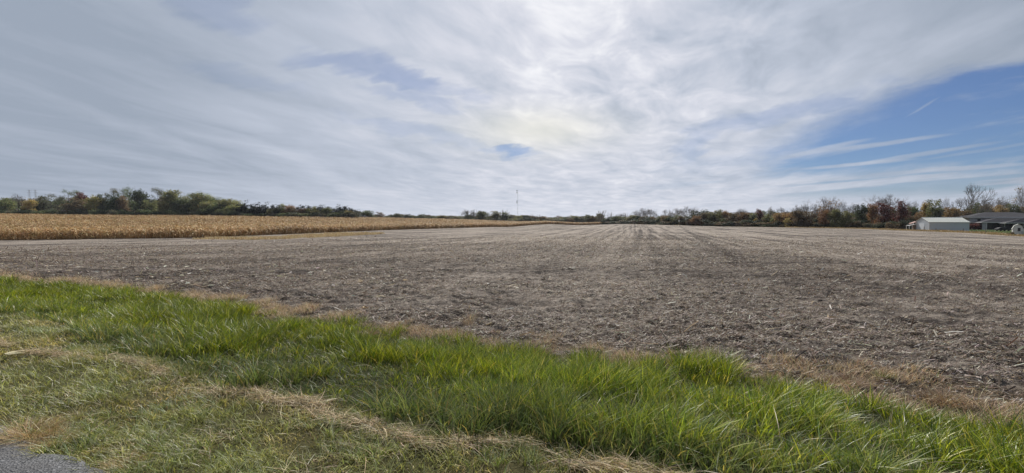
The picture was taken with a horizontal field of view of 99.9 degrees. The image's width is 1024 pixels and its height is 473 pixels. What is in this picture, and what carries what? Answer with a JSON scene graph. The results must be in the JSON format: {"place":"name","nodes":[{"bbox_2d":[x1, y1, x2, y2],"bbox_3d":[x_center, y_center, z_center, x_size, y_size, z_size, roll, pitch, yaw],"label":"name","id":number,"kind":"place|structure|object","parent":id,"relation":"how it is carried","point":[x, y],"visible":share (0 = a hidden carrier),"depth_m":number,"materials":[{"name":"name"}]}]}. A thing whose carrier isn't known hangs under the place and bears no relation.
{"place":"outdoors","nodes":[
{"label":"outdoors","id":0,"kind":"place"},
{"bbox_2d":[0,426,105,472],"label":"road","id":1,"kind":"structure","parent":0,"point":[19,462],"depth_m":2.89,"materials":[{"name":"grey asphalt"}]},
{"bbox_2d":[193,231,384,239],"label":"dry grass","id":2,"kind":"structure","parent":0,"point":[313,235],"depth_m":88.89,"materials":[{"name":"beige plant"}]},
{"bbox_2d":[0,225,1017,288],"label":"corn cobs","id":3,"kind":"object","parent":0,"point":[423,249],"visible":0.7,"depth_m":35.50,"materials":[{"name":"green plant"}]},
{"bbox_2d":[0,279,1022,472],"bbox_3d":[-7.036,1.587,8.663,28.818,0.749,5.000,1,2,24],"label":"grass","id":4,"kind":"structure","parent":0,"point":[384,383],"depth_m":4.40,"materials":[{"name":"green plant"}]},
{"bbox_2d":[0,216,1023,388],"bbox_3d":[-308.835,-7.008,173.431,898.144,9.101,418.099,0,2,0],"label":"field","id":5,"kind":"structure","parent":0,"point":[763,233],"depth_m":17.41,"materials":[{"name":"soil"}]},
{"bbox_2d":[0,198,19,210],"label":"broadleaf tree","id":6,"kind":"object","parent":5,"relation":"on","point":[8,204],"visible":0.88,"depth_m":299.05,"materials":[{"name":"green plant"}]},
{"bbox_2d":[9,194,23,209],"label":"bare tree","id":7,"kind":"object","parent":5,"relation":"on","point":[20,203],"visible":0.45,"depth_m":312.34,"materials":[{"name":"grey plant"}]},
{"bbox_2d":[20,198,38,211],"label":"broadleaf tree","id":8,"kind":"object","parent":5,"relation":"on","point":[28,203],"visible":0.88,"depth_m":295.53,"materials":[{"name":"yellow plant"}]},
{"bbox_2d":[30,196,55,210],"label":"broadleaf tree","id":9,"kind":"object","parent":5,"relation":"on","point":[39,207],"visible":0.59,"depth_m":306.36,"materials":[{"name":"green plant"}]},
{"bbox_2d":[45,193,67,209],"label":"locust tree","id":10,"kind":"object","parent":5,"relation":"on","point":[56,200],"visible":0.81,"depth_m":308.13,"materials":[{"name":"green plant"}]},
{"bbox_2d":[57,189,80,208],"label":"locust tree","id":11,"kind":"object","parent":5,"relation":"on","point":[71,194],"visible":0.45,"depth_m":311.08,"materials":[{"name":"green plant"}]},
{"bbox_2d":[59,197,88,214],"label":"broadleaf tree","id":12,"kind":"object","parent":5,"relation":"on","point":[74,206],"visible":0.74,"depth_m":294.35,"materials":[{"name":"green plant"}]},
{"bbox_2d":[70,192,88,209],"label":"broadleaf tree","id":13,"kind":"object","parent":5,"relation":"on","point":[80,194],"visible":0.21,"depth_m":308.00,"materials":[{"name":"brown plant"}]},
{"bbox_2d":[81,194,102,212],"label":"broadleaf tree","id":14,"kind":"object","parent":5,"relation":"on","point":[92,203],"visible":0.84,"depth_m":298.49,"materials":[{"name":"green plant"}]},
{"bbox_2d":[96,193,108,209],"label":"broadleaf tree","id":15,"kind":"object","parent":5,"relation":"on","point":[102,206],"visible":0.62,"depth_m":302.16,"materials":[{"name":"green plant"}]},
{"bbox_2d":[104,195,120,210],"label":"broadleaf tree","id":16,"kind":"object","parent":5,"relation":"on","point":[113,204],"visible":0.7,"depth_m":299.77,"materials":[{"name":"green plant"}]},
{"bbox_2d":[103,188,130,206],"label":"locust tree","id":17,"kind":"object","parent":5,"relation":"on","point":[113,191],"visible":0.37,"depth_m":311.79,"materials":[{"name":"green plant"}]},
{"bbox_2d":[115,195,132,211],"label":"broadleaf tree","id":18,"kind":"object","parent":5,"relation":"on","point":[122,203],"visible":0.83,"depth_m":302.64,"materials":[{"name":"green plant"}]},
{"bbox_2d":[116,186,138,209],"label":"locust tree","id":19,"kind":"object","parent":5,"relation":"on","point":[127,190],"visible":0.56,"depth_m":313.88,"materials":[{"name":"green plant"}]},
{"bbox_2d":[126,188,151,210],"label":"broadleaf tree","id":20,"kind":"object","parent":5,"relation":"on","point":[138,196],"visible":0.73,"depth_m":301.73,"materials":[{"name":"green plant"}]},
{"bbox_2d":[136,209,153,215],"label":"shrub","id":21,"kind":"object","parent":5,"relation":"on","point":[145,211],"visible":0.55,"depth_m":289.67,"materials":[{"name":"green plant"}]},
{"bbox_2d":[141,200,158,210],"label":"broadleaf tree","id":22,"kind":"object","parent":5,"relation":"on","point":[152,206],"visible":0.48,"depth_m":298.45,"materials":[{"name":"green plant"}]},
{"bbox_2d":[149,187,164,209],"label":"locust tree","id":23,"kind":"object","parent":5,"relation":"on","point":[160,191],"visible":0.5,"depth_m":309.54,"materials":[{"name":"green plant"}]},
{"bbox_2d":[155,196,176,213],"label":"broadleaf tree","id":24,"kind":"object","parent":5,"relation":"on","point":[165,204],"visible":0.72,"depth_m":293.67,"materials":[{"name":"green plant"}]},
{"bbox_2d":[161,189,180,209],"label":"broadleaf tree","id":25,"kind":"object","parent":5,"relation":"on","point":[170,194],"visible":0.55,"depth_m":298.43,"materials":[{"name":"green plant"}]},
{"bbox_2d":[164,208,179,214],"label":"shrub","id":26,"kind":"object","parent":5,"relation":"on","point":[174,211],"visible":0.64,"depth_m":289.36,"materials":[{"name":"green plant"}]},
{"bbox_2d":[168,197,186,210],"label":"broadleaf tree","id":27,"kind":"object","parent":5,"relation":"on","point":[177,204],"visible":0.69,"depth_m":297.14,"materials":[{"name":"green plant"}]},
{"bbox_2d":[179,199,194,212],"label":"broadleaf tree","id":28,"kind":"object","parent":5,"relation":"on","point":[185,208],"visible":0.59,"depth_m":295.87,"materials":[{"name":"green plant"}]},
{"bbox_2d":[186,199,201,211],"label":"broadleaf tree","id":29,"kind":"object","parent":5,"relation":"on","point":[193,207],"visible":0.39,"depth_m":297.38,"materials":[{"name":"green plant"}]},
{"bbox_2d":[188,191,209,209],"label":"broadleaf tree","id":30,"kind":"object","parent":5,"relation":"on","point":[204,198],"visible":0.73,"depth_m":300.77,"materials":[{"name":"green plant"}]},
{"bbox_2d":[196,201,214,214],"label":"broadleaf tree","id":31,"kind":"object","parent":5,"relation":"on","point":[204,206],"visible":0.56,"depth_m":295.94,"materials":[{"name":"green plant"}]},
{"bbox_2d":[196,192,216,205],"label":"locust tree","id":32,"kind":"object","parent":5,"relation":"on","point":[209,196],"visible":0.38,"depth_m":308.24,"materials":[{"name":"green plant"}]},
{"bbox_2d":[205,205,220,215],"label":"broadleaf tree","id":33,"kind":"object","parent":5,"relation":"on","point":[209,208],"visible":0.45,"depth_m":293.91,"materials":[{"name":"green plant"}]},
{"bbox_2d":[214,208,230,215],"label":"shrub","id":34,"kind":"object","parent":5,"relation":"on","point":[224,211],"visible":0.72,"depth_m":289.02,"materials":[{"name":"green plant"}]},
{"bbox_2d":[213,198,236,208],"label":"broadleaf tree","id":35,"kind":"object","parent":5,"relation":"on","point":[223,202],"visible":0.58,"depth_m":300.82,"materials":[{"name":"green plant"}]},
{"bbox_2d":[223,204,238,211],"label":"broadleaf tree","id":36,"kind":"object","parent":5,"relation":"on","point":[229,208],"visible":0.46,"depth_m":294.97,"materials":[{"name":"green plant"}]},
{"bbox_2d":[233,203,246,215],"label":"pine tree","id":37,"kind":"object","parent":5,"relation":"on","point":[241,208],"visible":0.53,"depth_m":293.62,"materials":[{"name":"green plant"}]},
{"bbox_2d":[254,202,265,215],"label":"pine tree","id":38,"kind":"object","parent":5,"relation":"on","point":[259,208],"visible":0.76,"depth_m":293.66,"materials":[{"name":"green plant"}]},
{"bbox_2d":[281,204,294,212],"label":"broadleaf tree","id":39,"kind":"object","parent":5,"relation":"on","point":[287,208],"visible":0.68,"depth_m":299.87,"materials":[{"name":"green plant"}]},
{"bbox_2d":[0,213,602,239],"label":"corn field","id":40,"kind":"structure","parent":5,"relation":"on","point":[48,226],"depth_m":141.19,"materials":[{"name":"yellow plant"}]},
{"bbox_2d":[359,210,379,217],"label":"broadleaf tree","id":41,"kind":"object","parent":5,"relation":"on","point":[367,213],"visible":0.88,"depth_m":328.13,"materials":[{"name":"green plant"}]},
{"bbox_2d":[0,232,1023,412],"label":"crop residue","id":42,"kind":"object","parent":5,"relation":"on","point":[716,320],"visible":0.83,"depth_m":13.03,"materials":[{"name":"brown plant"}]},
{"bbox_2d":[915,217,970,230],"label":"metal barn","id":43,"kind":"structure","parent":5,"relation":"on","point":[948,223],"depth_m":149.32,"materials":[{"name":"white paint"}]},
{"bbox_2d":[949,184,997,215],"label":"bare tree","id":44,"kind":"object","parent":5,"relation":"on","point":[984,204],"visible":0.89,"depth_m":194.84,"materials":[{"name":"grey plant"}]},
{"bbox_2d":[957,212,1023,229],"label":"house","id":45,"kind":"structure","parent":5,"relation":"on","point":[989,220],"depth_m":170.82,"materials":[{"name":"concrete"}]},
{"bbox_2d":[0,223,1023,472],"bbox_3d":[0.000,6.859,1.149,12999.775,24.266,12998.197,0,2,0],"label":"ground","id":46,"kind":"structure","parent":0,"point":[332,461],"depth_m":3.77,"materials":[{"name":"green plant"}]},
{"bbox_2d":[0,411,81,444],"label":"dry grass tuft","id":47,"kind":"object","parent":46,"relation":"on","point":[10,432],"visible":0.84,"depth_m":3.31,"materials":[{"name":"brown plant"}]},
{"bbox_2d":[2,423,83,454],"bbox_3d":[-3.390,1.488,3.164,0.543,0.094,0.487,0,2,0],"label":"dry grass tuft","id":48,"kind":"object","parent":46,"relation":"on","point":[38,441],"visible":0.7,"depth_m":3.18,"materials":[{"name":"brown plant"}]},
{"bbox_2d":[95,444,156,470],"bbox_3d":[-2.633,1.513,2.926,0.403,0.077,0.399,0,2,0],"label":"dry grass tuft","id":49,"kind":"object","parent":46,"relation":"on","point":[116,459],"visible":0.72,"depth_m":2.93,"materials":[{"name":"plant"}]},
{"bbox_2d":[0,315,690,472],"bbox_3d":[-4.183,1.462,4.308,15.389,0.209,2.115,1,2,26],"label":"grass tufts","id":50,"kind":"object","parent":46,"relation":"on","point":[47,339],"visible":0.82,"depth_m":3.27,"materials":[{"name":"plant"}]},
{"bbox_2d":[0,327,718,472],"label":"dead grass","id":51,"kind":"structure","parent":46,"relation":"on","point":[318,403],"depth_m":3.32,"materials":[{"name":"beige plant"}]},
{"bbox_2d":[474,211,489,219],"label":"broadleaf tree","id":52,"kind":"object","parent":46,"relation":"on","point":[480,214],"visible":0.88,"depth_m":396.56,"materials":[{"name":"green plant"}]},
{"bbox_2d":[489,211,500,218],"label":"young tree","id":53,"kind":"object","parent":46,"relation":"on","point":[494,215],"visible":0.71,"depth_m":398.49,"materials":[{"name":"green plant"}]},
{"bbox_2d":[0,273,1023,472],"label":"tall grass","id":54,"kind":"structure","parent":46,"relation":"on","point":[188,318],"depth_m":4.59,"materials":[{"name":"green plant"}]},
{"bbox_2d":[0,268,1023,427],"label":"dry weeds","id":55,"kind":"object","parent":46,"relation":"on","point":[158,287],"visible":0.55,"depth_m":6.61,"materials":[{"name":"brown plant"}]},
{"bbox_2d":[638,208,656,216],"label":"bare tree","id":56,"kind":"object","parent":46,"relation":"on","point":[648,212],"visible":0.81,"depth_m":325.68,"materials":[{"name":"grey plant"}]},
{"bbox_2d":[666,208,683,217],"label":"bare tree","id":57,"kind":"object","parent":46,"relation":"on","point":[676,211],"visible":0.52,"depth_m":314.37,"materials":[{"name":"grey plant"}]},
{"bbox_2d":[679,206,703,216],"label":"bare tree","id":58,"kind":"object","parent":46,"relation":"on","point":[687,210],"visible":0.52,"depth_m":311.38,"materials":[{"name":"grey plant"}]},
{"bbox_2d":[689,215,701,225],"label":"broadleaf tree","id":59,"kind":"object","parent":46,"relation":"on","point":[695,220],"visible":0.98,"depth_m":247.32,"materials":[{"name":"green plant"}]},
{"bbox_2d":[688,209,709,219],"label":"broadleaf tree","id":60,"kind":"object","parent":46,"relation":"on","point":[695,212],"visible":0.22,"depth_m":274.22,"materials":[{"name":"brown plant"}]},
{"bbox_2d":[703,212,718,221],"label":"broadleaf tree","id":61,"kind":"object","parent":46,"relation":"on","point":[709,217],"visible":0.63,"depth_m":255.88,"materials":[{"name":"green plant"}]},
{"bbox_2d":[711,209,728,222],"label":"broadleaf tree","id":62,"kind":"object","parent":46,"relation":"on","point":[718,215],"visible":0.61,"depth_m":252.12,"materials":[{"name":"green plant"}]},
{"bbox_2d":[723,212,738,222],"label":"broadleaf tree","id":63,"kind":"object","parent":46,"relation":"on","point":[734,216],"visible":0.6,"depth_m":239.11,"materials":[{"name":"green plant"}]},
{"bbox_2d":[736,212,750,221],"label":"broadleaf tree","id":64,"kind":"object","parent":46,"relation":"on","point":[742,216],"visible":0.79,"depth_m":235.31,"materials":[{"name":"green plant"}]},
{"bbox_2d":[755,209,764,220],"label":"young tree","id":65,"kind":"object","parent":46,"relation":"on","point":[759,214],"visible":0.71,"depth_m":226.65,"materials":[{"name":"green plant"}]},
{"bbox_2d":[761,213,772,222],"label":"young tree","id":66,"kind":"object","parent":46,"relation":"on","point":[766,218],"visible":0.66,"depth_m":218.62,"materials":[{"name":"green plant"}]},
{"bbox_2d":[770,212,783,225],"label":"broadleaf tree","id":67,"kind":"object","parent":46,"relation":"on","point":[777,216],"visible":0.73,"depth_m":209.44,"materials":[{"name":"brown plant"}]},
{"bbox_2d":[780,211,795,226],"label":"broadleaf tree","id":68,"kind":"object","parent":46,"relation":"on","point":[785,216],"visible":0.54,"depth_m":205.25,"materials":[{"name":"brown plant"}]},
{"bbox_2d":[769,369,812,376],"bbox_3d":[4.005,1.921,6.004,0.692,0.075,0.310,0,2,-9],"label":"corn stalk","id":69,"kind":"object","parent":46,"relation":"on","point":[788,371],"visible":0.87,"depth_m":6.08,"materials":[{"name":"beige plant"}]},
{"bbox_2d":[789,210,805,226],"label":"broadleaf tree","id":70,"kind":"object","parent":46,"relation":"on","point":[798,214],"visible":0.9,"depth_m":197.30,"materials":[{"name":"brown plant"}]},
{"bbox_2d":[800,211,816,226],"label":"broadleaf tree","id":71,"kind":"object","parent":46,"relation":"on","point":[808,221],"visible":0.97,"depth_m":192.98,"materials":[{"name":"green plant"}]},
{"bbox_2d":[799,200,817,215],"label":"bare tree","id":72,"kind":"object","parent":46,"relation":"on","point":[806,208],"visible":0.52,"depth_m":214.70,"materials":[{"name":"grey plant"}]},
{"bbox_2d":[816,209,830,225],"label":"broadleaf tree","id":73,"kind":"object","parent":46,"relation":"on","point":[822,216],"visible":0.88,"depth_m":188.19,"materials":[{"name":"brown plant"}]},
{"bbox_2d":[814,196,841,214],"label":"bare tree","id":74,"kind":"object","parent":46,"relation":"on","point":[827,203],"visible":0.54,"depth_m":212.78,"materials":[{"name":"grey plant"}]},
{"bbox_2d":[824,209,842,226],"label":"broadleaf tree","id":75,"kind":"object","parent":46,"relation":"on","point":[834,214],"visible":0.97,"depth_m":183.60,"materials":[{"name":"green plant"}]},
{"bbox_2d":[833,199,850,215],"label":"bare tree","id":76,"kind":"object","parent":46,"relation":"on","point":[841,207],"visible":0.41,"depth_m":214.92,"materials":[{"name":"grey plant"}]},
{"bbox_2d":[836,211,854,227],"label":"broadleaf tree","id":77,"kind":"object","parent":46,"relation":"on","point":[845,218],"visible":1,"depth_m":179.65,"materials":[{"name":"green plant"}]},
{"bbox_2d":[817,369,878,388],"bbox_3d":[4.449,1.872,5.660,0.925,0.155,0.804,0,2,0],"label":"weed tuft","id":78,"kind":"object","parent":46,"relation":"on","point":[848,377],"visible":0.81,"depth_m":5.72,"materials":[{"name":"brown plant"}]},
{"bbox_2d":[843,221,860,227],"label":"shrub","id":79,"kind":"object","parent":46,"relation":"on","point":[857,224],"visible":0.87,"depth_m":178.23,"materials":[{"name":"green plant"}]},
{"bbox_2d":[851,203,871,223],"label":"broadleaf tree","id":80,"kind":"object","parent":46,"relation":"on","point":[862,211],"visible":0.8,"depth_m":188.62,"materials":[{"name":"green plant"}]},
{"bbox_2d":[866,203,879,223],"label":"broadleaf tree","id":81,"kind":"object","parent":46,"relation":"on","point":[872,215],"visible":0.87,"depth_m":189.21,"materials":[{"name":"brown plant"}]},
{"bbox_2d":[873,201,896,222],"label":"young tree","id":82,"kind":"object","parent":46,"relation":"on","point":[887,216],"visible":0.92,"depth_m":181.92,"materials":[{"name":"brown plant"}]},
{"bbox_2d":[858,193,915,214],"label":"bare tree","id":83,"kind":"object","parent":46,"relation":"on","point":[884,200],"visible":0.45,"depth_m":206.24,"materials":[{"name":"grey plant"}]},
{"bbox_2d":[885,222,900,228],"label":"shrub","id":84,"kind":"object","parent":46,"relation":"on","point":[890,226],"visible":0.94,"depth_m":167.87,"materials":[{"name":"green plant"}]},
{"bbox_2d":[785,226,1023,235],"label":"dry grass","id":85,"kind":"structure","parent":46,"relation":"on","point":[976,232],"depth_m":142.74,"materials":[{"name":"beige plant"}]},
{"bbox_2d":[893,201,915,227],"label":"tree","id":86,"kind":"object","parent":46,"relation":"on","point":[902,214],"visible":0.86,"depth_m":181.90,"materials":[{"name":"brown plant"}]},
{"bbox_2d":[897,220,914,229],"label":"shrub","id":87,"kind":"object","parent":46,"relation":"on","point":[902,221],"visible":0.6,"depth_m":165.09,"materials":[{"name":"green plant"}]},
{"bbox_2d":[906,221,916,229],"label":"open shelter","id":88,"kind":"object","parent":46,"relation":"on","point":[914,226],"visible":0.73,"depth_m":157.36,"materials":[{"name":"white wood"}]},
{"bbox_2d":[906,206,918,223],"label":"broadleaf tree","id":89,"kind":"object","parent":46,"relation":"on","point":[913,210],"visible":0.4,"depth_m":186.98,"materials":[{"name":"green plant"}]},
{"bbox_2d":[914,212,922,220],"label":"broadleaf tree","id":90,"kind":"object","parent":46,"relation":"on","point":[916,218],"visible":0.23,"depth_m":180.20,"materials":[{"name":"brown plant"}]},
{"bbox_2d":[920,200,931,216],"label":"broadleaf tree","id":91,"kind":"object","parent":46,"relation":"on","point":[923,207],"visible":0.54,"depth_m":194.54,"materials":[{"name":"green plant"}]},
{"bbox_2d":[924,199,942,216],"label":"broadleaf tree","id":92,"kind":"object","parent":46,"relation":"on","point":[934,210],"visible":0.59,"depth_m":188.94,"materials":[{"name":"green plant"}]},
{"bbox_2d":[901,381,986,407],"bbox_3d":[5.215,1.913,5.170,0.836,0.155,0.895,-1,2,-31],"label":"weed tuft","id":93,"kind":"object","parent":46,"relation":"on","point":[945,399],"visible":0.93,"depth_m":5.19,"materials":[{"name":"brown plant"}]},
{"bbox_2d":[941,207,960,216],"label":"broadleaf tree","id":94,"kind":"object","parent":46,"relation":"on","point":[950,212],"visible":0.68,"depth_m":179.06,"materials":[{"name":"brown plant"}]},
{"bbox_2d":[960,210,971,215],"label":"broadleaf tree","id":95,"kind":"object","parent":46,"relation":"on","point":[965,212],"visible":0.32,"depth_m":181.29,"materials":[{"name":"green plant"}]},
{"bbox_2d":[959,385,1007,393],"bbox_3d":[6.119,1.988,5.559,0.278,0.074,0.457,-1,2,-33],"label":"corn stalk","id":96,"kind":"object","parent":46,"relation":"on","point":[982,389],"visible":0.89,"depth_m":5.55,"materials":[{"name":"beige plant"}]},
{"bbox_2d":[990,196,1007,208],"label":"bare tree","id":97,"kind":"object","parent":46,"relation":"on","point":[999,202],"visible":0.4,"depth_m":222.94,"materials":[{"name":"grey plant"}]},
{"bbox_2d":[990,204,1009,211],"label":"broadleaf tree","id":98,"kind":"object","parent":46,"relation":"on","point":[1000,207],"visible":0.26,"depth_m":206.37,"materials":[{"name":"brown plant"}]},
{"bbox_2d":[994,227,1011,230],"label":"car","id":99,"kind":"object","parent":46,"relation":"on","point":[1003,228],"visible":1,"depth_m":149.42,"materials":[{"name":"grey metal"}]},
{"bbox_2d":[1003,204,1022,212],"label":"broadleaf tree","id":100,"kind":"object","parent":46,"relation":"on","point":[1011,207],"visible":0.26,"depth_m":206.93,"materials":[{"name":"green plant"}]},
{"bbox_2d":[1008,186,1023,211],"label":"bare tree","id":101,"kind":"object","parent":46,"relation":"on","point":[1021,198],"visible":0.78,"depth_m":214.93,"materials":[{"name":"grey plant"}]},
{"bbox_2d":[1012,224,1023,234],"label":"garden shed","id":102,"kind":"structure","parent":46,"relation":"on","point":[1017,228],"depth_m":114.27,"materials":[{"name":"metal"}]},
{"bbox_2d":[0,0,1023,221],"label":"sky","id":103,"kind":"structure","parent":0,"point":[412,107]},
{"bbox_2d":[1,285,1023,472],"bbox_3d":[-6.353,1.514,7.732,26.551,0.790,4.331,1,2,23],"label":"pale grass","id":104,"kind":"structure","parent":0,"point":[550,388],"depth_m":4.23,"materials":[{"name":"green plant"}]},
{"bbox_2d":[974,230,1011,232],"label":"lawn grass","id":105,"kind":"structure","parent":0,"point":[994,231],"depth_m":142.85,"materials":[{"name":"plant"}]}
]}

